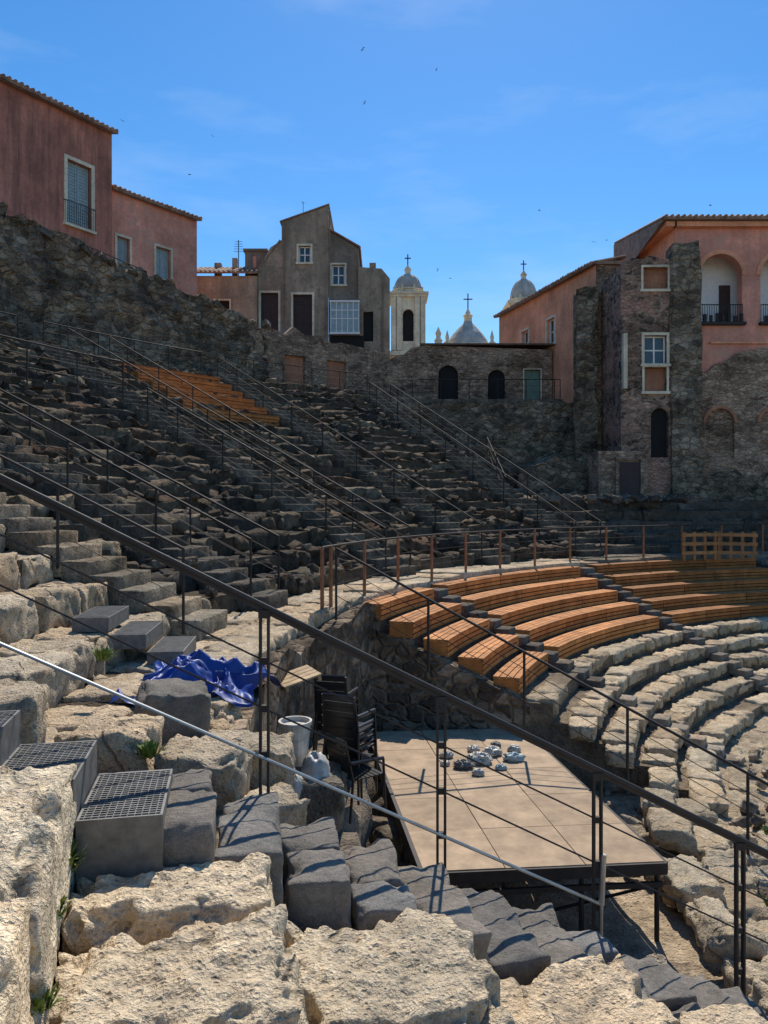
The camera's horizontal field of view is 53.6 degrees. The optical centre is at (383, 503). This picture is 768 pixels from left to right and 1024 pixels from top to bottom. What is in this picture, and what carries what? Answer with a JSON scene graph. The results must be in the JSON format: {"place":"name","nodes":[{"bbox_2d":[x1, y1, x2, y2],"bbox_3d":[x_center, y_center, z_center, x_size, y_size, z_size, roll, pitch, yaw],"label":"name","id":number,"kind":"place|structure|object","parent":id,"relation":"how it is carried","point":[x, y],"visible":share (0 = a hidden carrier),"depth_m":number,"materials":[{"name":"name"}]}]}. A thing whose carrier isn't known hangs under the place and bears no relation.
{"place":"outdoors","nodes":[
{"label":"outdoors","id":0,"kind":"place"},
{"bbox_2d":[298,756,347,831],"bbox_3d":[-0.896,3.149,8.188,0.988,0.648,1.100,0,0,0],"label":"rubble ledge","id":1,"kind":"object","parent":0,"point":[325,802],"visible":0.3,"depth_m":7.73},
{"bbox_2d":[301,750,332,779],"bbox_3d":[-0.716,2.834,7.997,0.344,0.456,0.324,0,0,0],"label":"rubble sack","id":2,"kind":"object","parent":1,"relation":"on","point":[315,764],"visible":0.53,"depth_m":7.92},
{"bbox_2d":[308,726,377,850],"bbox_3d":[-0.901,4.330,9.221,1.695,1.959,6.251,0,0,0],"label":"rubble mound","id":3,"kind":"object","parent":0,"point":[358,831],"visible":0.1,"depth_m":9.47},
{"bbox_2d":[331,302,357,331],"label":"veranda panes","id":4,"kind":"object","parent":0,"point":[341,325],"visible":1,"depth_m":45.30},
{"bbox_2d":[0,0,767,350],"label":"sky","id":5,"kind":"structure","parent":0,"point":[608,119],"materials":[{"name":"blue"}]},
{"bbox_2d":[43,551,767,754],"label":"walkway","id":6,"kind":"structure","parent":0,"point":[240,630],"depth_m":11.56,"materials":[{"name":"stone"}]},
{"bbox_2d":[0,680,310,825],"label":"loose limestone blocks","id":7,"kind":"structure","parent":6,"relation":"on","point":[119,738],"depth_m":5.06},
{"bbox_2d":[147,636,195,663],"bbox_3d":[-2.500,1.738,9.000,0.398,0.164,0.995,0,0,-6],"label":"steel grating step","id":8,"kind":"object","parent":6,"relation":"on","point":[168,649],"visible":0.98,"depth_m":8.75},
{"bbox_2d":[135,678,211,745],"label":"lava stone block","id":9,"kind":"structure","parent":6,"relation":"on","point":[188,701],"depth_m":5.86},
{"bbox_2d":[113,649,281,709],"bbox_3d":[-1.792,1.681,7.596,1.476,0.450,1.471,0,0,0],"label":"blue tarpaulin","id":10,"kind":"object","parent":6,"relation":"on","point":[235,675],"visible":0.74,"depth_m":7.50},
{"bbox_2d":[390,384,600,549],"bbox_3d":[3.858,-2.047,31.494,0.044,7.605,13.272,0,0,-32],"label":"metal railing","id":11,"kind":"object","parent":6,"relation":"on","point":[562,497],"visible":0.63,"depth_m":30.16,"materials":[{"name":"metal"}]},
{"bbox_2d":[320,524,767,608],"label":"metal railing","id":12,"kind":"object","parent":6,"relation":"on","point":[397,570],"visible":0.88,"depth_m":18.14,"materials":[{"name":"metal"}]},
{"bbox_2d":[682,531,757,560],"bbox_3d":[11.107,1.420,25.357,2.471,0.960,0.553,0,0,2],"label":"wooden barrier","id":13,"kind":"object","parent":6,"relation":"on","point":[715,543],"visible":1,"depth_m":25.32,"materials":[{"name":"brown wood"}]},
{"bbox_2d":[386,399,561,404],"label":"terrace floor","id":14,"kind":"structure","parent":0,"point":[495,401],"depth_m":40.00,"materials":[{"name":"stone"}]},
{"bbox_2d":[502,260,535,309],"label":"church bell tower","id":15,"kind":"structure","parent":0,"point":[523,287],"depth_m":78.98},
{"bbox_2d":[371,713,767,988],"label":"orchestra floor","id":16,"kind":"structure","parent":0,"point":[628,922],"depth_m":9.26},
{"bbox_2d":[163,769,767,1023],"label":"lava stone staircase","id":17,"kind":"structure","parent":16,"relation":"on","point":[319,876],"depth_m":4.12,"materials":[{"name":"stone"}]},
{"bbox_2d":[0,473,767,995],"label":"stair handrail","id":18,"kind":"object","parent":17,"relation":"on","point":[444,699],"visible":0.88,"depth_m":4.79,"materials":[{"name":"metal"}]},
{"bbox_2d":[598,853,606,936],"bbox_3d":[1.430,2.624,4.970,0.040,0.652,0.068,0,0,45],"label":"metal post","id":19,"kind":"object","parent":18,"relation":"attached to","point":[602,878],"visible":0.83,"depth_m":4.96,"materials":[{"name":"metal"}]},
{"bbox_2d":[0,642,599,905],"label":"metal guard tube","id":20,"kind":"object","parent":19,"relation":"attached to","point":[80,678],"visible":1,"depth_m":4.58,"materials":[{"name":"metal"}]},
{"bbox_2d":[371,729,667,941],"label":"stage platform","id":21,"kind":"structure","parent":16,"relation":"on","point":[504,797],"depth_m":9.58,"materials":[{"name":"brown wood"}]},
{"bbox_2d":[335,547,767,852],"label":"metal railing","id":22,"kind":"object","parent":16,"relation":"on","point":[747,773],"visible":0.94,"depth_m":11.82,"materials":[{"name":"metal"}]},
{"bbox_2d":[372,566,767,801],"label":"seating bank","id":23,"kind":"structure","parent":0,"point":[547,728],"depth_m":15.38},
{"bbox_2d":[360,587,433,620],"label":"wooden bench","id":24,"kind":"object","parent":23,"relation":"on","point":[395,604],"visible":0.91,"depth_m":15.39,"materials":[{"name":"brown wood"}]},
{"bbox_2d":[389,602,460,638],"bbox_3d":[0.881,2.357,15.498,0.536,0.313,2.953,0,0,24],"label":"wooden bench","id":25,"kind":"object","parent":23,"relation":"on","point":[409,628],"visible":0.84,"depth_m":14.82,"materials":[{"name":"brown wood"}]},
{"bbox_2d":[423,618,489,656],"bbox_3d":[1.490,2.656,15.273,0.533,0.313,2.825,0,0,24],"label":"wooden bench","id":26,"kind":"object","parent":23,"relation":"on","point":[451,636],"visible":0.94,"depth_m":14.75,"materials":[{"name":"brown wood"}]},
{"bbox_2d":[458,634,518,675],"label":"wooden bench","id":27,"kind":"object","parent":23,"relation":"on","point":[485,655],"visible":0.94,"depth_m":14.55,"materials":[{"name":"brown wood"}]},
{"bbox_2d":[432,566,579,594],"bbox_3d":[3.390,2.057,20.480,0.785,0.313,6.979,0,0,41],"label":"wooden bench","id":28,"kind":"object","parent":23,"relation":"on","point":[464,586],"visible":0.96,"depth_m":20.27,"materials":[{"name":"brown wood"}]},
{"bbox_2d":[493,651,547,693],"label":"wooden bench","id":29,"kind":"object","parent":23,"relation":"on","point":[515,671],"visible":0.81,"depth_m":14.27,"materials":[{"name":"brown wood"}]},
{"bbox_2d":[461,577,597,610],"bbox_3d":[3.870,2.357,20.053,0.770,0.313,6.691,0,0,40],"label":"wooden bench","id":30,"kind":"object","parent":23,"relation":"on","point":[483,601],"visible":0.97,"depth_m":19.87,"materials":[{"name":"brown wood"}]},
{"bbox_2d":[488,589,617,625],"bbox_3d":[4.384,2.656,19.663,0.758,0.313,6.440,0,0,41],"label":"wooden bench","id":31,"kind":"object","parent":23,"relation":"on","point":[516,613],"visible":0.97,"depth_m":19.47,"materials":[{"name":"brown wood"}]},
{"bbox_2d":[515,602,638,641],"bbox_3d":[4.898,2.957,19.272,0.747,0.313,6.201,0,0,41],"label":"wooden bench","id":32,"kind":"object","parent":23,"relation":"on","point":[541,628],"visible":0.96,"depth_m":19.07,"materials":[{"name":"brown wood"}]},
{"bbox_2d":[542,615,658,658],"bbox_3d":[5.377,3.256,18.842,0.734,0.313,5.941,0,0,41],"label":"wooden bench","id":33,"kind":"object","parent":23,"relation":"on","point":[565,645],"visible":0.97,"depth_m":18.67,"materials":[{"name":"brown wood"}]},
{"bbox_2d":[586,557,755,574],"bbox_3d":[9.568,2.057,25.248,7.330,0.313,0.817,0,0,-26],"label":"wooden bench","id":34,"kind":"object","parent":23,"relation":"on","point":[636,566],"visible":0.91,"depth_m":25.13,"materials":[{"name":"brown wood"}]},
{"bbox_2d":[604,567,767,585],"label":"wooden bench","id":35,"kind":"object","parent":23,"relation":"on","point":[641,578],"visible":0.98,"depth_m":24.59,"materials":[{"name":"brown wood"}]},
{"bbox_2d":[622,578,767,597],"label":"wooden bench","id":36,"kind":"object","parent":23,"relation":"on","point":[661,589],"visible":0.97,"depth_m":23.88,"materials":[{"name":"brown wood"}]},
{"bbox_2d":[642,589,767,610],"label":"wooden bench","id":37,"kind":"object","parent":23,"relation":"on","point":[691,600],"visible":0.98,"depth_m":23.17,"materials":[{"name":"brown wood"}]},
{"bbox_2d":[662,602,767,623],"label":"wooden bench","id":38,"kind":"object","parent":23,"relation":"on","point":[690,615],"visible":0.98,"depth_m":22.42,"materials":[{"name":"brown wood"}]},
{"bbox_2d":[556,501,767,558],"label":"side seating bank","id":39,"kind":"structure","parent":0,"point":[703,511],"depth_m":29.88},
{"bbox_2d":[22,220,699,504],"bbox_3d":[-4.710,-6.269,31.098,35.239,12.822,14.736,0,0,-19],"label":"fallen masonry","id":40,"kind":"object","parent":39,"relation":"on","point":[84,249],"visible":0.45,"depth_m":29.82,"materials":[{"name":"stone"}]},
{"bbox_2d":[394,399,574,462],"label":"terrace retaining wall","id":41,"kind":"structure","parent":39,"relation":"on","point":[539,432],"depth_m":39.74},
{"bbox_2d":[454,434,587,495],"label":"ruin wall fragments","id":42,"kind":"object","parent":39,"relation":"on","point":[559,472],"visible":0.27,"depth_m":36.10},
{"bbox_2d":[493,214,767,501],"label":"red palazzo","id":43,"kind":"structure","parent":39,"relation":"on","point":[655,332],"depth_m":34.80,"materials":[{"name":"paint"}]},
{"bbox_2d":[619,462,639,494],"bbox_3d":[10.975,-0.825,33.962,0.950,2.050,0.065,0,0,0],"label":"door leaf","id":44,"kind":"structure","parent":43,"relation":"in","point":[629,472],"depth_m":33.93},
{"bbox_2d":[505,498,767,554],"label":"side seating rows","id":45,"kind":"object","parent":39,"relation":"on","point":[599,510],"visible":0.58,"depth_m":29.27,"materials":[{"name":"stone"}]},
{"label":"ground","id":46,"kind":"structure","parent":0,"visible":0},
{"bbox_2d":[71,872,87,898],"bbox_3d":[1.767,3.360,4.538,8.795,4.200,0.870,0,0,-11],"label":"staircase foundation","id":47,"kind":"object","parent":46,"relation":"on","point":[81,890],"visible":0.03,"depth_m":3.46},
{"bbox_2d":[0,710,20,766],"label":"steel grating step","id":48,"kind":"object","parent":47,"relation":"on","point":[10,731],"visible":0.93,"depth_m":3.81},
{"bbox_2d":[0,740,96,810],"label":"steel grating step","id":49,"kind":"object","parent":47,"relation":"on","point":[38,759],"visible":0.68,"depth_m":3.76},
{"bbox_2d":[76,769,172,886],"bbox_3d":[-1.272,1.588,3.783,0.380,0.304,0.620,0,0,-11],"label":"steel grating step","id":50,"kind":"object","parent":47,"relation":"on","point":[121,825],"visible":0.98,"depth_m":3.50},
{"bbox_2d":[0,342,551,954],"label":"seating bank","id":51,"kind":"structure","parent":46,"relation":"on","point":[218,602],"depth_m":20.67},
{"bbox_2d":[0,526,172,704],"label":"seating rows","id":52,"kind":"object","parent":51,"relation":"on","point":[42,631],"visible":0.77,"depth_m":8.36,"materials":[{"name":"stone"}]},
{"bbox_2d":[72,606,128,631],"bbox_3d":[-3.340,1.358,9.000,0.398,0.164,0.995,0,0,-6],"label":"steel grating step","id":53,"kind":"object","parent":52,"relation":"on","point":[105,618],"visible":0.99,"depth_m":8.65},
{"bbox_2d":[0,492,226,638],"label":"stone staircase","id":54,"kind":"structure","parent":51,"relation":"on","point":[21,529],"depth_m":10.65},
{"bbox_2d":[0,454,184,634],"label":"metal railing","id":55,"kind":"object","parent":54,"relation":"on","point":[57,485],"visible":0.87,"depth_m":10.35,"materials":[{"name":"metal"}]},
{"bbox_2d":[0,200,265,381],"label":"ancient ruin wall","id":56,"kind":"structure","parent":51,"relation":"on","point":[60,278],"depth_m":31.60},
{"bbox_2d":[113,621,162,648],"bbox_3d":[-2.920,1.548,9.000,0.398,0.164,0.995,0,0,-6],"label":"steel grating step","id":57,"kind":"object","parent":51,"relation":"on","point":[141,634],"visible":0.98,"depth_m":8.70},
{"bbox_2d":[0,435,288,612],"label":"stone staircase","id":58,"kind":"structure","parent":51,"relation":"on","point":[225,574],"depth_m":13.85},
{"bbox_2d":[0,402,251,607],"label":"metal railing","id":59,"kind":"object","parent":58,"relation":"on","point":[123,470],"visible":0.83,"depth_m":13.35,"materials":[{"name":"metal"}]},
{"bbox_2d":[0,388,279,589],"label":"metal railing","id":60,"kind":"object","parent":58,"relation":"on","point":[151,469],"visible":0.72,"depth_m":14.64,"materials":[{"name":"metal"}]},
{"bbox_2d":[109,337,314,494],"bbox_3d":[-6.157,-3.217,25.423,10.111,6.044,0.043,0,0,36],"label":"metal railing","id":61,"kind":"object","parent":51,"relation":"on","point":[270,454],"visible":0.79,"depth_m":24.70,"materials":[{"name":"metal"}]},
{"bbox_2d":[25,340,415,576],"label":"stone staircase","id":62,"kind":"structure","parent":51,"relation":"on","point":[242,477],"depth_m":21.71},
{"bbox_2d":[0,334,123,399],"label":"metal railing","id":63,"kind":"object","parent":62,"relation":"on","point":[27,354],"visible":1,"depth_m":21.84,"materials":[{"name":"metal"}]},
{"bbox_2d":[68,328,410,564],"bbox_3d":[-5.266,-2.242,23.246,14.062,7.995,0.044,0,0,32],"label":"metal railing","id":64,"kind":"object","parent":62,"relation":"on","point":[300,464],"visible":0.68,"depth_m":22.37,"materials":[{"name":"metal"}]},
{"bbox_2d":[147,388,386,574],"bbox_3d":[-3.557,-0.877,20.763,8.532,5.265,0.044,0,0,32],"label":"metal railing","id":65,"kind":"object","parent":62,"relation":"on","point":[326,493],"visible":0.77,"depth_m":20.41,"materials":[{"name":"metal"}]},
{"bbox_2d":[0,337,571,608],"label":"seating rows","id":66,"kind":"object","parent":51,"relation":"on","point":[281,524],"visible":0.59,"depth_m":21.68,"materials":[{"name":"stone"}]},
{"bbox_2d":[116,362,219,382],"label":"wooden bench","id":67,"kind":"object","parent":66,"relation":"on","point":[186,375],"visible":0.62,"depth_m":30.14,"materials":[{"name":"brown wood"}]},
{"bbox_2d":[128,371,230,390],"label":"wooden bench","id":68,"kind":"object","parent":66,"relation":"on","point":[193,382],"visible":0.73,"depth_m":29.43,"materials":[{"name":"brown wood"}]},
{"bbox_2d":[146,380,242,397],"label":"wooden bench","id":69,"kind":"object","parent":66,"relation":"on","point":[211,391],"visible":0.69,"depth_m":29.07,"materials":[{"name":"brown wood"}]},
{"bbox_2d":[156,388,253,406],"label":"wooden bench","id":70,"kind":"object","parent":66,"relation":"on","point":[225,399],"visible":0.66,"depth_m":28.55,"materials":[{"name":"brown wood"}]},
{"bbox_2d":[171,398,266,414],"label":"wooden bench","id":71,"kind":"object","parent":66,"relation":"on","point":[252,409],"visible":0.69,"depth_m":28.38,"materials":[{"name":"brown wood"}]},
{"bbox_2d":[188,407,278,425],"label":"wooden bench","id":72,"kind":"object","parent":66,"relation":"on","point":[264,419],"visible":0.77,"depth_m":27.83,"materials":[{"name":"brown wood"}]},
{"bbox_2d":[243,320,387,398],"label":"terrace wall","id":73,"kind":"structure","parent":51,"relation":"on","point":[292,346],"depth_m":39.30,"materials":[{"name":"stone"}]},
{"bbox_2d":[209,372,510,564],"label":"stone staircase","id":74,"kind":"structure","parent":51,"relation":"on","point":[421,515],"depth_m":26.29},
{"bbox_2d":[217,356,481,562],"bbox_3d":[-2.089,-2.242,27.240,14.058,7.995,0.044,0,0,45],"label":"metal railing","id":75,"kind":"object","parent":74,"relation":"on","point":[394,469],"visible":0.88,"depth_m":26.08,"materials":[{"name":"metal"}]},
{"bbox_2d":[354,389,603,557],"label":"stone staircase","id":76,"kind":"structure","parent":51,"relation":"on","point":[512,503],"depth_m":29.97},
{"bbox_2d":[369,382,575,555],"bbox_3d":[2.844,-2.047,30.852,0.044,7.605,13.272,0,0,-32],"label":"metal railing","id":77,"kind":"object","parent":76,"relation":"on","point":[472,459],"visible":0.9,"depth_m":29.81,"materials":[{"name":"metal"}]},
{"bbox_2d":[216,606,532,846],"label":"pit retaining wall","id":78,"kind":"structure","parent":46,"relation":"on","point":[395,699],"depth_m":13.55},
{"bbox_2d":[285,665,321,692],"bbox_3d":[-1.086,2.167,9.410,0.503,0.217,0.425,0,0,-29],"label":"wooden pallet","id":79,"kind":"object","parent":78,"relation":"on","point":[307,672],"visible":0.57,"depth_m":9.36,"materials":[{"name":"brown wood"}]},
{"bbox_2d":[0,339,767,964],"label":"rubble","id":80,"kind":"object","parent":46,"relation":"on","point":[384,825],"visible":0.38,"depth_m":18.98,"materials":[{"name":"stone"}]},
{"bbox_2d":[277,716,311,767],"bbox_3d":[-0.970,2.610,8.300,0.370,0.480,0.370,0,0,0],"label":"plastic bucket","id":81,"kind":"object","parent":80,"relation":"on","point":[302,734],"visible":0.67,"depth_m":8.19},
{"bbox_2d":[314,704,322,751],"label":"patio chair","id":82,"kind":"object","parent":80,"relation":"on","point":[319,723],"visible":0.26,"depth_m":9.90,"materials":[{"name":"black plastic"}]},
{"bbox_2d":[314,694,356,749],"bbox_3d":[-0.630,2.902,10.030,0.512,0.900,0.551,0,0,14],"label":"patio chair","id":83,"kind":"object","parent":82,"relation":"on","point":[319,714],"visible":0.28,"depth_m":9.86,"materials":[{"name":"black plastic"}]},
{"bbox_2d":[312,685,357,750],"bbox_3d":[-0.630,2.772,10.000,0.512,0.900,0.551,0,0,14],"label":"patio chair","id":84,"kind":"object","parent":83,"relation":"on","point":[320,710],"visible":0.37,"depth_m":9.82,"materials":[{"name":"black plastic"}]},
{"bbox_2d":[312,674,359,742],"bbox_3d":[-0.630,2.643,9.970,0.512,0.900,0.551,0,0,14],"label":"patio chair","id":85,"kind":"object","parent":84,"relation":"on","point":[342,680],"visible":0.44,"depth_m":9.74,"materials":[{"name":"black plastic"}]},
{"bbox_2d":[322,725,377,804],"bbox_3d":[-0.418,3.032,9.063,0.511,0.900,0.552,0,0,25],"label":"patio chair","id":86,"kind":"object","parent":80,"relation":"on","point":[352,756],"visible":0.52,"depth_m":8.88,"materials":[{"name":"black plastic"}]},
{"bbox_2d":[322,714,377,794],"bbox_3d":[-0.417,2.902,9.033,0.511,0.900,0.552,0,0,25],"label":"patio chair","id":87,"kind":"object","parent":86,"relation":"on","point":[354,746],"visible":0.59,"depth_m":8.82,"materials":[{"name":"black plastic"}]},
{"bbox_2d":[322,704,377,784],"bbox_3d":[-0.417,2.772,9.003,0.511,0.900,0.552,0,0,25],"label":"patio chair","id":88,"kind":"object","parent":87,"relation":"on","point":[365,738],"visible":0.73,"depth_m":8.82,"materials":[{"name":"black plastic"}]},
{"bbox_2d":[321,692,377,769],"bbox_3d":[-0.418,2.642,8.973,0.511,0.900,0.552,0,0,25],"label":"patio chair","id":89,"kind":"object","parent":88,"relation":"on","point":[328,696],"visible":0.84,"depth_m":8.77,"materials":[{"name":"black plastic"}]},
{"bbox_2d":[324,732,386,823],"bbox_3d":[-0.333,3.032,8.576,0.553,0.900,0.510,0,0,-36],"label":"patio chair","id":90,"kind":"object","parent":80,"relation":"on","point":[338,754],"visible":0.84,"depth_m":8.46,"materials":[{"name":"black plastic"}]},
{"bbox_2d":[433,559,767,1015],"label":"stone seating","id":91,"kind":"object","parent":46,"relation":"on","point":[695,887],"visible":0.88,"depth_m":13.81,"materials":[{"name":"stone"}]},
{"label":"hillside terrace","id":92,"kind":"object","parent":46,"relation":"on","visible":0},
{"bbox_2d":[197,276,257,323],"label":"wing","id":93,"kind":"structure","parent":92,"relation":"on","point":[241,292],"depth_m":45.70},
{"bbox_2d":[258,241,328,340],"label":"walls","id":94,"kind":"structure","parent":92,"relation":"on","point":[270,274],"depth_m":46.00,"materials":[{"name":"grey paint"}]},
{"bbox_2d":[262,294,277,330],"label":"brown panel","id":95,"kind":"object","parent":94,"relation":"attached to","point":[270,308],"visible":0.74,"depth_m":46.20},
{"bbox_2d":[294,295,311,335],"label":"brown panel","id":96,"kind":"object","parent":94,"relation":"attached to","point":[303,314],"visible":0.86,"depth_m":46.20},
{"bbox_2d":[282,206,332,270],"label":"tower walls","id":97,"kind":"structure","parent":94,"relation":"on","point":[311,227],"depth_m":46.00,"materials":[{"name":"grey paint"}]},
{"bbox_2d":[330,231,359,342],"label":"wing","id":98,"kind":"structure","parent":92,"relation":"on","point":[343,251],"depth_m":46.12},
{"bbox_2d":[358,267,389,359],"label":"wing","id":99,"kind":"structure","parent":92,"relation":"on","point":[370,289],"depth_m":45.90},
{"bbox_2d":[390,254,428,358],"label":"church bell tower","id":100,"kind":"structure","parent":92,"relation":"on","point":[408,297],"depth_m":73.40,"materials":[{"name":"stone"}]},
{"bbox_2d":[434,294,495,342],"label":"church dome","id":101,"kind":"structure","parent":92,"relation":"on","point":[467,331],"depth_m":74.52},
{"bbox_2d":[388,345,551,398],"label":"masonry face","id":102,"kind":"object","parent":92,"relation":"on","point":[425,362],"visible":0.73,"depth_m":42.00},
{"bbox_2d":[438,366,457,398],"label":"dark panel","id":103,"kind":"object","parent":102,"relation":"attached to","point":[449,389],"visible":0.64,"depth_m":42.26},
{"bbox_2d":[420,343,554,348],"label":"coping","id":104,"kind":"object","parent":102,"relation":"on","point":[521,345],"visible":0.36,"depth_m":42.11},
{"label":"hillside terrace","id":105,"kind":"object","parent":46,"relation":"on","visible":0},
{"bbox_2d":[0,81,111,255],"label":"walls","id":106,"kind":"structure","parent":105,"relation":"on","point":[39,138],"depth_m":33.22,"materials":[{"name":"pink paint"}]},
{"bbox_2d":[0,73,118,133],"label":"tiled roof","id":107,"kind":"structure","parent":106,"relation":"on","point":[21,86],"depth_m":33.28,"materials":[{"name":"tile"}]},
{"bbox_2d":[68,162,87,227],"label":"window shutters","id":108,"kind":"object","parent":106,"relation":"on","point":[78,184],"depth_m":34.66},
{"bbox_2d":[63,153,94,230],"bbox_3d":[-13.836,-14.045,34.519,0.150,3.130,1.660,0,0,33],"label":"window surround","id":109,"kind":"object","parent":106,"relation":"attached to","point":[69,157],"visible":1,"depth_m":34.52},
{"bbox_2d":[112,190,196,295],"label":"walls","id":110,"kind":"structure","parent":105,"relation":"on","point":[145,226],"depth_m":38.96,"materials":[{"name":"pink paint"}]},
{"bbox_2d":[112,184,201,220],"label":"tiled roof","id":111,"kind":"structure","parent":110,"relation":"on","point":[125,191],"depth_m":38.64,"materials":[{"name":"tile"}]},
{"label":"foreground earth bank","id":112,"kind":"object","parent":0,"visible":0},
{"bbox_2d":[0,765,761,1023],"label":"foreground stone slabs","id":113,"kind":"structure","parent":112,"relation":"on","point":[208,938],"depth_m":3.09,"materials":[{"name":"stone"}]},
{"bbox_2d":[36,982,62,1015],"bbox_3d":[-1.122,1.606,2.455,0.123,0.068,0.136,0,0,18],"label":"weed tuft","id":114,"kind":"object","parent":113,"relation":"on","point":[45,999],"visible":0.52,"depth_m":2.47,"materials":[{"name":"green plant"}]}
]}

